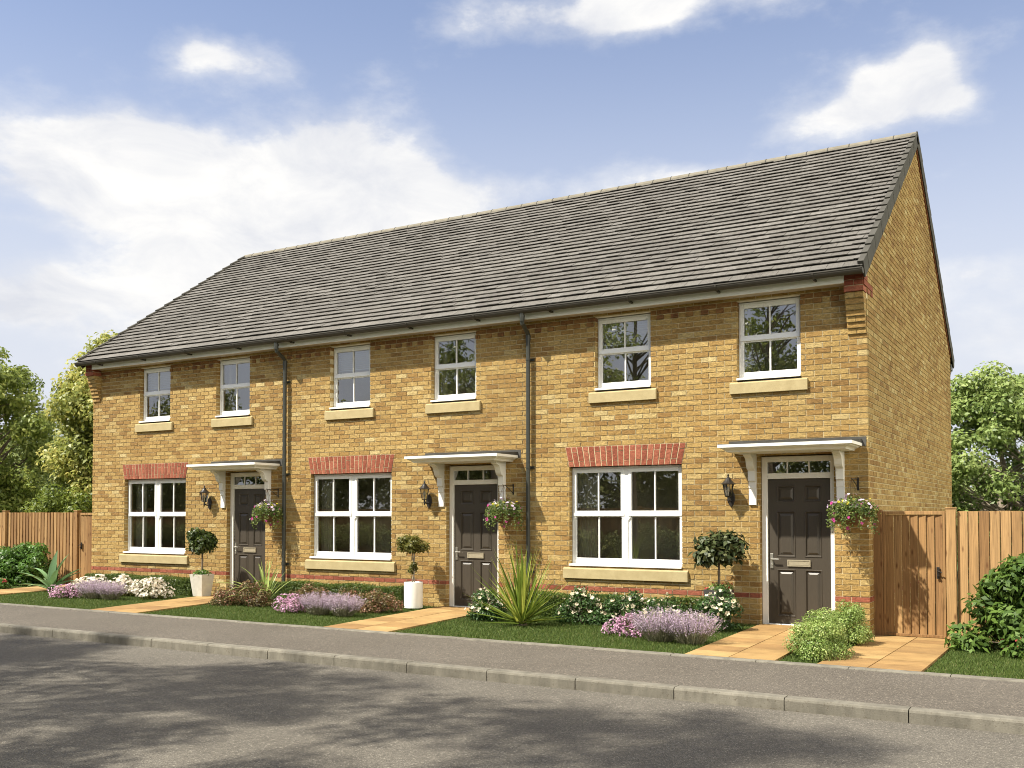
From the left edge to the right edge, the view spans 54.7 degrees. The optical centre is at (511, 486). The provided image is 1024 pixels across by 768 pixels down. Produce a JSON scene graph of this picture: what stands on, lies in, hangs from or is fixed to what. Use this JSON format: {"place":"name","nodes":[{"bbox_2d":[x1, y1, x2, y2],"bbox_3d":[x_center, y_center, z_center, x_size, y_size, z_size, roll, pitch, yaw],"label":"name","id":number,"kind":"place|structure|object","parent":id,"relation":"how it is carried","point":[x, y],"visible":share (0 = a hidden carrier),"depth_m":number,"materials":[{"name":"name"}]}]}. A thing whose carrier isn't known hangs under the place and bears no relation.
{"place":"outdoors","nodes":[
{"label":"outdoors","id":0,"kind":"place"},
{"bbox_2d":[0,584,66,594],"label":"garden path","id":1,"kind":"structure","parent":0,"point":[19,590],"depth_m":19.61,"materials":[{"name":"beige stone"}]},
{"bbox_2d":[78,513,92,577],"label":"garden gate","id":2,"kind":"structure","parent":1,"relation":"on","point":[85,547],"depth_m":21.41,"materials":[{"name":"brown wood"}]},
{"bbox_2d":[90,594,233,612],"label":"garden path","id":3,"kind":"structure","parent":0,"point":[162,605],"depth_m":16.29,"materials":[{"name":"beige stone"}]},
{"bbox_2d":[189,574,213,595],"bbox_3d":[-5.712,1.814,18.249,0.316,0.400,0.316,-1,-2,28],"label":"planter","id":4,"kind":"object","parent":3,"relation":"on","point":[201,585],"visible":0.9,"depth_m":18.15,"materials":[{"name":"ceramic"}]},
{"bbox_2d":[185,527,218,575],"bbox_3d":[-5.741,1.213,18.269,0.642,0.941,0.593,-1,-2,30],"label":"standard tree","id":5,"kind":"object","parent":4,"relation":"on","point":[202,541],"visible":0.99,"depth_m":18.12,"materials":[{"name":"green plant"}]},
{"bbox_2d":[324,606,492,631],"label":"garden path","id":6,"kind":"structure","parent":0,"point":[403,621],"depth_m":14.09,"materials":[{"name":"stone paving slabs"}]},
{"bbox_2d":[0,583,1023,678],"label":"lawn","id":7,"kind":"structure","parent":0,"point":[359,617],"depth_m":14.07,"materials":[{"name":"green plant"}]},
{"bbox_2d":[0,578,11,588],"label":"red flower clump","id":8,"kind":"object","parent":7,"relation":"on","point":[4,584],"visible":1,"depth_m":19.99,"materials":[{"name":"green plant"}]},
{"bbox_2d":[0,428,55,499],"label":"distant tree","id":9,"kind":"object","parent":7,"relation":"on","point":[9,445],"visible":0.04,"depth_m":48.53,"materials":[{"name":"green plant"}]},
{"bbox_2d":[0,541,58,585],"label":"round bush","id":10,"kind":"object","parent":7,"relation":"on","point":[17,562],"visible":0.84,"depth_m":21.09,"materials":[{"name":"green plant"}]},
{"bbox_2d":[0,346,62,512],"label":"broadleaf tree","id":11,"kind":"object","parent":7,"relation":"on","point":[34,431],"visible":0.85,"depth_m":31.57,"materials":[{"name":"green plant"}]},
{"bbox_2d":[2,434,62,494],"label":"distant tree","id":12,"kind":"object","parent":7,"relation":"on","point":[16,454],"depth_m":41.26,"materials":[{"name":"green plant"}]},
{"bbox_2d":[0,510,81,583],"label":"boarded fence","id":13,"kind":"object","parent":7,"relation":"on","point":[56,531],"visible":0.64,"depth_m":22.03,"materials":[{"name":"brown wood"}]},
{"bbox_2d":[17,550,80,590],"bbox_3d":[-9.123,1.655,19.487,1.604,0.794,0.841,-1,-2,20],"label":"agave","id":14,"kind":"object","parent":7,"relation":"on","point":[49,580],"visible":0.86,"depth_m":19.57,"materials":[{"name":"green plant"}]},
{"bbox_2d":[19,483,92,512],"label":"garden bush","id":15,"kind":"object","parent":7,"relation":"on","point":[58,504],"visible":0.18,"depth_m":27.63,"materials":[{"name":"green plant"}]},
{"bbox_2d":[39,470,87,510],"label":"garden bush","id":16,"kind":"object","parent":7,"relation":"on","point":[59,488],"visible":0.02,"depth_m":34.07,"materials":[{"name":"green plant"}]},
{"bbox_2d":[47,583,82,597],"bbox_3d":[-8.079,1.891,18.019,0.728,0.281,0.501,0,-2,9],"label":"pink phlox","id":17,"kind":"object","parent":7,"relation":"on","point":[70,591],"visible":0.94,"depth_m":17.92,"materials":[{"name":"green plant"}]},
{"bbox_2d":[35,329,117,512],"bbox_3d":[-12.096,-1.107,29.838,4.554,7.146,4.350,-1,-2,30],"label":"broadleaf tree","id":18,"kind":"object","parent":7,"relation":"on","point":[69,456],"visible":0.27,"depth_m":28.68,"materials":[{"name":"green plant"}]},
{"bbox_2d":[68,574,106,590],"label":"white shrub","id":19,"kind":"object","parent":7,"relation":"on","point":[103,577],"visible":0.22,"depth_m":19.25,"materials":[{"name":"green plant"}]},
{"bbox_2d":[73,579,107,598],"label":"lavender","id":20,"kind":"object","parent":7,"relation":"on","point":[88,590],"visible":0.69,"depth_m":17.77,"materials":[{"name":"purple plant"}]},
{"bbox_2d":[95,581,127,599],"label":"lavender","id":21,"kind":"object","parent":7,"relation":"on","point":[110,592],"visible":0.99,"depth_m":17.51,"materials":[{"name":"purple plant"}]},
{"bbox_2d":[107,574,142,596],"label":"white shrub","id":22,"kind":"object","parent":7,"relation":"on","point":[129,583],"visible":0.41,"depth_m":18.39,"materials":[{"name":"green plant"}]},
{"bbox_2d":[84,572,192,595],"bbox_3d":[-7.199,1.891,19.271,3.142,0.427,0.438,-1,-2,30],"label":"box hedge","id":23,"kind":"object","parent":7,"relation":"on","point":[181,585],"visible":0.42,"depth_m":18.70,"materials":[{"name":"green plant"}]},
{"bbox_2d":[130,577,174,598],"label":"white shrub","id":24,"kind":"object","parent":7,"relation":"on","point":[149,587],"visible":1,"depth_m":17.72,"materials":[{"name":"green plant"}]},
{"bbox_2d":[208,584,241,605],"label":"bronze shrub","id":25,"kind":"object","parent":7,"relation":"on","point":[222,597],"visible":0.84,"depth_m":16.46,"materials":[{"name":"brown plant"}]},
{"bbox_2d":[233,579,273,606],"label":"bronze shrub","id":26,"kind":"object","parent":7,"relation":"on","point":[256,599],"visible":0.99,"depth_m":16.26,"materials":[{"name":"brown plant"}]},
{"bbox_2d":[212,559,295,604],"bbox_3d":[-4.260,1.551,16.557,1.465,0.831,1.150,-1,-2,30],"label":"flax lily","id":27,"kind":"object","parent":7,"relation":"on","point":[265,581],"visible":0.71,"depth_m":16.57,"materials":[{"name":"green plant"}]},
{"bbox_2d":[271,593,305,612],"bbox_3d":[-3.415,1.796,15.317,0.737,0.305,0.519,-1,-2,30],"label":"pink phlox","id":28,"kind":"object","parent":7,"relation":"on","point":[294,605],"visible":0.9,"depth_m":15.22,"materials":[{"name":"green plant"}]},
{"bbox_2d":[289,582,328,600],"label":"bronze shrub","id":29,"kind":"object","parent":7,"relation":"on","point":[304,592],"visible":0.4,"depth_m":16.30,"materials":[{"name":"brown plant"}]},
{"bbox_2d":[296,591,338,614],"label":"lavender","id":30,"kind":"object","parent":7,"relation":"on","point":[311,602],"visible":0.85,"depth_m":14.82,"materials":[{"name":"purple plant"}]},
{"bbox_2d":[254,579,403,607],"bbox_3d":[-3.108,1.814,16.904,3.301,0.422,0.420,-1,-2,30],"label":"box hedge","id":31,"kind":"object","parent":7,"relation":"on","point":[396,591],"visible":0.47,"depth_m":16.69,"materials":[{"name":"green plant"}]},
{"bbox_2d":[321,592,366,616],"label":"lavender","id":32,"kind":"object","parent":7,"relation":"on","point":[342,605],"visible":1,"depth_m":14.59,"materials":[{"name":"purple plant"}]},
{"bbox_2d":[332,587,366,605],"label":"bronze shrub","id":33,"kind":"object","parent":7,"relation":"on","point":[353,593],"visible":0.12,"depth_m":15.91,"materials":[{"name":"brown plant"}]},
{"bbox_2d":[356,588,404,612],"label":"bronze shrub","id":34,"kind":"object","parent":7,"relation":"on","point":[373,604],"visible":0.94,"depth_m":15.16,"materials":[{"name":"brown plant"}]},
{"bbox_2d":[404,581,422,608],"bbox_3d":[-1.580,1.736,15.885,0.304,0.418,0.304,-1,-2,30],"label":"planter","id":35,"kind":"object","parent":7,"relation":"on","point":[413,594],"visible":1,"depth_m":15.76,"materials":[{"name":"ceramic"}]},
{"bbox_2d":[396,534,429,581],"bbox_3d":[-1.605,1.167,15.911,0.590,0.813,0.584,-1,-2,30],"label":"standard tree","id":36,"kind":"object","parent":35,"relation":"on","point":[409,544],"visible":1,"depth_m":15.83,"materials":[{"name":"green plant"}]},
{"bbox_2d":[464,588,508,621],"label":"rose bush","id":37,"kind":"object","parent":7,"relation":"on","point":[485,597],"visible":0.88,"depth_m":14.03,"materials":[{"name":"green plant"}]},
{"bbox_2d":[466,539,569,625],"bbox_3d":[0.107,1.298,13.555,1.456,1.182,1.543,0,-2,12],"label":"yucca","id":38,"kind":"object","parent":7,"relation":"on","point":[521,612],"visible":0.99,"depth_m":13.38,"materials":[{"name":"green plant"}]},
{"bbox_2d":[552,585,605,624],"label":"rose bush","id":39,"kind":"object","parent":7,"relation":"on","point":[579,603],"visible":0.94,"depth_m":13.70,"materials":[{"name":"green plant"}]},
{"bbox_2d":[511,589,703,618],"bbox_3d":[1.341,1.740,14.305,3.001,0.428,0.396,-1,-2,30],"label":"box hedge","id":40,"kind":"object","parent":7,"relation":"on","point":[684,601],"visible":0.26,"depth_m":14.46,"materials":[{"name":"green plant"}]},
{"bbox_2d":[595,590,645,624],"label":"rose bush","id":41,"kind":"object","parent":7,"relation":"on","point":[620,605],"visible":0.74,"depth_m":13.45,"materials":[{"name":"green plant"}]},
{"bbox_2d":[601,612,654,637],"bbox_3d":[1.532,1.716,12.380,0.643,0.303,0.749,1,-2,-24],"label":"pink phlox","id":42,"kind":"object","parent":7,"relation":"on","point":[622,626],"visible":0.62,"depth_m":12.29,"materials":[{"name":"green plant"}]},
{"bbox_2d":[627,605,689,641],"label":"lavender","id":43,"kind":"object","parent":7,"relation":"on","point":[661,634],"visible":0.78,"depth_m":11.68,"materials":[{"name":"purple plant"}]},
{"bbox_2d":[638,592,689,620],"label":"rose bush","id":44,"kind":"object","parent":7,"relation":"on","point":[656,603],"visible":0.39,"depth_m":13.20,"materials":[{"name":"green plant"}]},
{"bbox_2d":[658,609,727,644],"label":"lavender","id":45,"kind":"object","parent":7,"relation":"on","point":[687,635],"visible":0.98,"depth_m":11.44,"materials":[{"name":"purple plant"}]},
{"bbox_2d":[692,584,743,631],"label":"rose bush","id":46,"kind":"object","parent":7,"relation":"on","point":[721,609],"visible":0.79,"depth_m":12.68,"materials":[{"name":"green plant"}]},
{"bbox_2d":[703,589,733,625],"bbox_3d":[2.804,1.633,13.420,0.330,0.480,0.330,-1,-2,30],"label":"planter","id":47,"kind":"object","parent":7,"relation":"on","point":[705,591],"visible":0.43,"depth_m":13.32,"materials":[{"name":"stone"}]},
{"bbox_2d":[687,529,749,589],"bbox_3d":[2.801,1.024,13.425,0.810,0.899,0.607,0,-2,-8],"label":"standard tree","id":48,"kind":"object","parent":47,"relation":"on","point":[719,547],"visible":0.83,"depth_m":13.32,"materials":[{"name":"green plant"}]},
{"bbox_2d":[0,632,1023,767],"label":"road","id":49,"kind":"structure","parent":0,"point":[67,703],"depth_m":7.52,"materials":[{"name":"grey asphalt"}]},
{"bbox_2d":[0,605,1023,716],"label":"pavement","id":50,"kind":"structure","parent":0,"point":[963,694],"depth_m":10.07,"materials":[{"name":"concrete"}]},
{"bbox_2d":[0,0,1023,487],"label":"sky","id":51,"kind":"structure","parent":0,"point":[148,148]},
{"bbox_2d":[685,624,817,660],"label":"garden path","id":52,"kind":"structure","parent":0,"point":[763,641],"depth_m":11.28,"materials":[{"name":"sandstone paving slabs"}]},
{"bbox_2d":[817,635,951,671],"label":"garden path","id":53,"kind":"structure","parent":0,"point":[920,654],"depth_m":10.88,"materials":[{"name":"stone paving slabs"}]},
{"bbox_2d":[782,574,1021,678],"bbox_3d":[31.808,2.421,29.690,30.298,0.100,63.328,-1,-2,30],"label":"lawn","id":54,"kind":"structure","parent":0,"point":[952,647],"depth_m":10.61,"materials":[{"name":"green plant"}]},
{"bbox_2d":[782,607,854,661],"bbox_3d":[3.304,1.560,10.612,0.719,0.536,1.151,-1,-2,30],"label":"lime shrub","id":55,"kind":"object","parent":54,"relation":"on","point":[825,641],"visible":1,"depth_m":10.36,"materials":[{"name":"green plant"}]},
{"bbox_2d":[828,599,874,645],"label":"lime shrub","id":56,"kind":"object","parent":54,"relation":"on","point":[852,616],"visible":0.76,"depth_m":11.76,"materials":[{"name":"green plant"}]},
{"bbox_2d":[944,553,1023,653],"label":"laurel bush","id":57,"kind":"object","parent":54,"relation":"on","point":[999,594],"visible":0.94,"depth_m":11.27,"materials":[{"name":"green plant"}]},
{"bbox_2d":[945,507,1023,640],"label":"boarded fence","id":58,"kind":"object","parent":54,"relation":"on","point":[1004,530],"visible":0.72,"depth_m":12.55,"materials":[{"name":"brown wood"}]},
{"bbox_2d":[957,458,1021,563],"bbox_3d":[14.166,0.842,27.615,8.057,3.378,2.656,-1,-2,30],"label":"garden bush","id":59,"kind":"object","parent":54,"relation":"on","point":[995,464],"depth_m":27.79,"materials":[{"name":"green plant"}]},
{"bbox_2d":[999,631,1023,659],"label":"red flower shrub","id":60,"kind":"object","parent":54,"relation":"on","point":[1015,648],"visible":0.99,"depth_m":10.73,"materials":[{"name":"green plant"}]},
{"bbox_2d":[950,360,1023,573],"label":"broadleaf tree","id":61,"kind":"object","parent":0,"point":[992,406],"visible":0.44,"depth_m":24.52,"materials":[{"name":"green plant"}]},
{"label":"ground","id":62,"kind":"structure","parent":0,"visible":0},
{"bbox_2d":[74,222,422,593],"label":"terraced house","id":63,"kind":"structure","parent":62,"relation":"on","point":[189,390],"depth_m":19.76,"materials":[{"name":"yellow brick"}]},
{"bbox_2d":[123,478,185,553],"bbox_3d":[-7.079,0.595,19.915,1.802,1.489,0.333,-1,-2,30],"label":"window","id":64,"kind":"structure","parent":63,"relation":"in","point":[141,514],"depth_m":20.03,"materials":[{"name":"white plastic"}]},
{"bbox_2d":[139,367,170,422],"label":"window","id":65,"kind":"structure","parent":63,"relation":"in","point":[165,370],"depth_m":20.05,"materials":[{"name":"white plastic"}]},
{"bbox_2d":[199,485,211,509],"bbox_3d":[-5.855,0.208,18.900,0.216,0.464,0.252,-1,-2,30],"label":"wall lantern","id":66,"kind":"object","parent":63,"relation":"attached to","point":[205,497],"depth_m":18.89,"materials":[{"name":"black metal"}]},
{"bbox_2d":[215,358,249,417],"bbox_3d":[-5.218,-1.873,18.892,0.879,1.094,0.337,-1,-2,30],"label":"window","id":67,"kind":"structure","parent":63,"relation":"in","point":[229,386],"depth_m":18.94,"materials":[{"name":"white plastic"}]},
{"bbox_2d":[234,489,265,592],"bbox_3d":[-4.916,1.030,18.586,0.840,1.970,0.109,-1,-2,30],"label":"door","id":68,"kind":"structure","parent":63,"relation":"in","point":[249,542],"depth_m":18.63,"materials":[{"name":"paint"}]},
{"bbox_2d":[251,488,283,529],"bbox_3d":[-4.421,0.406,17.895,0.697,0.762,0.538,-1,-2,30],"label":"hanging basket","id":69,"kind":"object","parent":63,"relation":"hanging from","point":[267,512],"visible":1,"depth_m":17.79,"materials":[{"name":"green plant"}]},
{"bbox_2d":[271,183,640,610],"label":"terraced house","id":70,"kind":"structure","parent":62,"relation":"on","point":[410,362],"depth_m":16.97,"materials":[{"name":"yellow brick"}]},
{"bbox_2d":[329,345,370,409],"bbox_3d":[-2.782,-1.916,17.412,0.893,1.094,0.258,-1,-2,30],"label":"window","id":71,"kind":"structure","parent":70,"relation":"in","point":[356,360],"depth_m":17.47,"materials":[{"name":"white plastic"}]},
{"bbox_2d":[310,473,391,559],"bbox_3d":[-2.750,0.521,17.365,1.802,1.489,0.333,-1,-2,30],"label":"window","id":72,"kind":"structure","parent":70,"relation":"in","point":[328,514],"depth_m":17.47,"materials":[{"name":"white plastic"}]},
{"bbox_2d":[419,480,431,508],"bbox_3d":[-1.429,0.133,16.293,0.216,0.464,0.252,-1,-2,30],"label":"wall lantern","id":73,"kind":"object","parent":70,"relation":"attached to","point":[428,502],"depth_m":16.27,"materials":[{"name":"black metal"}]},
{"bbox_2d":[430,333,476,401],"bbox_3d":[-0.888,-1.947,16.343,0.879,1.094,0.337,-1,-2,30],"label":"window","id":74,"kind":"structure","parent":70,"relation":"in","point":[444,366],"depth_m":16.38,"materials":[{"name":"white plastic"}]},
{"bbox_2d":[454,484,497,605],"bbox_3d":[-0.586,0.956,16.036,0.840,1.970,0.109,-1,-2,30],"label":"door","id":75,"kind":"structure","parent":70,"relation":"in","point":[475,545],"depth_m":16.08,"materials":[{"name":"paint"}]},
{"bbox_2d":[483,484,524,530],"bbox_3d":[-0.126,0.332,15.365,0.697,0.762,0.538,-1,-2,30],"label":"hanging basket","id":76,"kind":"object","parent":70,"relation":"hanging from","point":[503,513],"visible":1,"depth_m":15.27,"materials":[{"name":"green plant"}]},
{"bbox_2d":[0,623,1023,734],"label":"kerb","id":77,"kind":"structure","parent":62,"relation":"on","point":[951,718],"depth_m":9.01,"materials":[{"name":"concrete"}]},
{"bbox_2d":[0,603,1023,682],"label":"pavement edging","id":78,"kind":"object","parent":62,"relation":"on","point":[695,656],"visible":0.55,"depth_m":11.11,"materials":[{"name":"concrete"}]},
{"bbox_2d":[517,131,954,636],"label":"terraced house","id":79,"kind":"structure","parent":62,"relation":"on","point":[771,337],"depth_m":14.52,"materials":[{"name":"yellow brick"}]},
{"bbox_2d":[595,314,650,390],"bbox_3d":[1.689,-1.993,14.778,0.893,1.094,0.258,-1,-2,30],"label":"window","id":80,"kind":"structure","parent":79,"relation":"in","point":[631,320],"depth_m":14.82,"materials":[{"name":"white plastic"}]},
{"bbox_2d":[569,465,682,568],"bbox_3d":[1.723,0.444,14.734,1.802,1.489,0.337,-1,-2,30],"label":"window","id":81,"kind":"structure","parent":79,"relation":"in","point":[586,513],"depth_m":14.78,"materials":[{"name":"white plastic"}]},
{"bbox_2d":[721,474,734,507],"bbox_3d":[2.994,0.057,13.688,0.216,0.464,0.252,-1,-2,30],"label":"wall lantern","id":82,"kind":"object","parent":79,"relation":"attached to","point":[729,494],"depth_m":13.67,"materials":[{"name":"black metal"}]},
{"bbox_2d":[736,297,800,380],"bbox_3d":[3.583,-2.024,13.709,0.879,1.094,0.337,-1,-2,30],"label":"window","id":83,"kind":"structure","parent":79,"relation":"in","point":[746,338],"depth_m":13.71,"materials":[{"name":"white plastic"}]},
{"bbox_2d":[768,478,830,624],"bbox_3d":[3.885,0.880,13.403,0.840,1.970,0.109,-1,-2,30],"label":"door","id":84,"kind":"structure","parent":79,"relation":"in","point":[799,538],"depth_m":13.42,"materials":[{"name":"paint"}]},
{"bbox_2d":[825,477,880,534],"bbox_3d":[4.372,0.255,12.716,0.697,0.762,0.538,-1,-2,30],"label":"hanging basket","id":85,"kind":"object","parent":79,"relation":"hanging from","point":[855,511],"visible":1,"depth_m":12.62,"materials":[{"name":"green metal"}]},
{"bbox_2d":[873,510,883,635],"bbox_3d":[4.854,1.191,13.113,0.113,1.770,0.110,-1,-2,30],"label":"gate post","id":86,"kind":"object","parent":79,"relation":"attached to","point":[878,589],"visible":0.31,"depth_m":13.06,"materials":[{"name":"brown wood"}]},
{"bbox_2d":[883,511,946,637],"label":"garden gate","id":87,"kind":"structure","parent":86,"relation":"attached to","point":[908,550],"depth_m":12.89,"materials":[{"name":"brown wood"}]}
]}

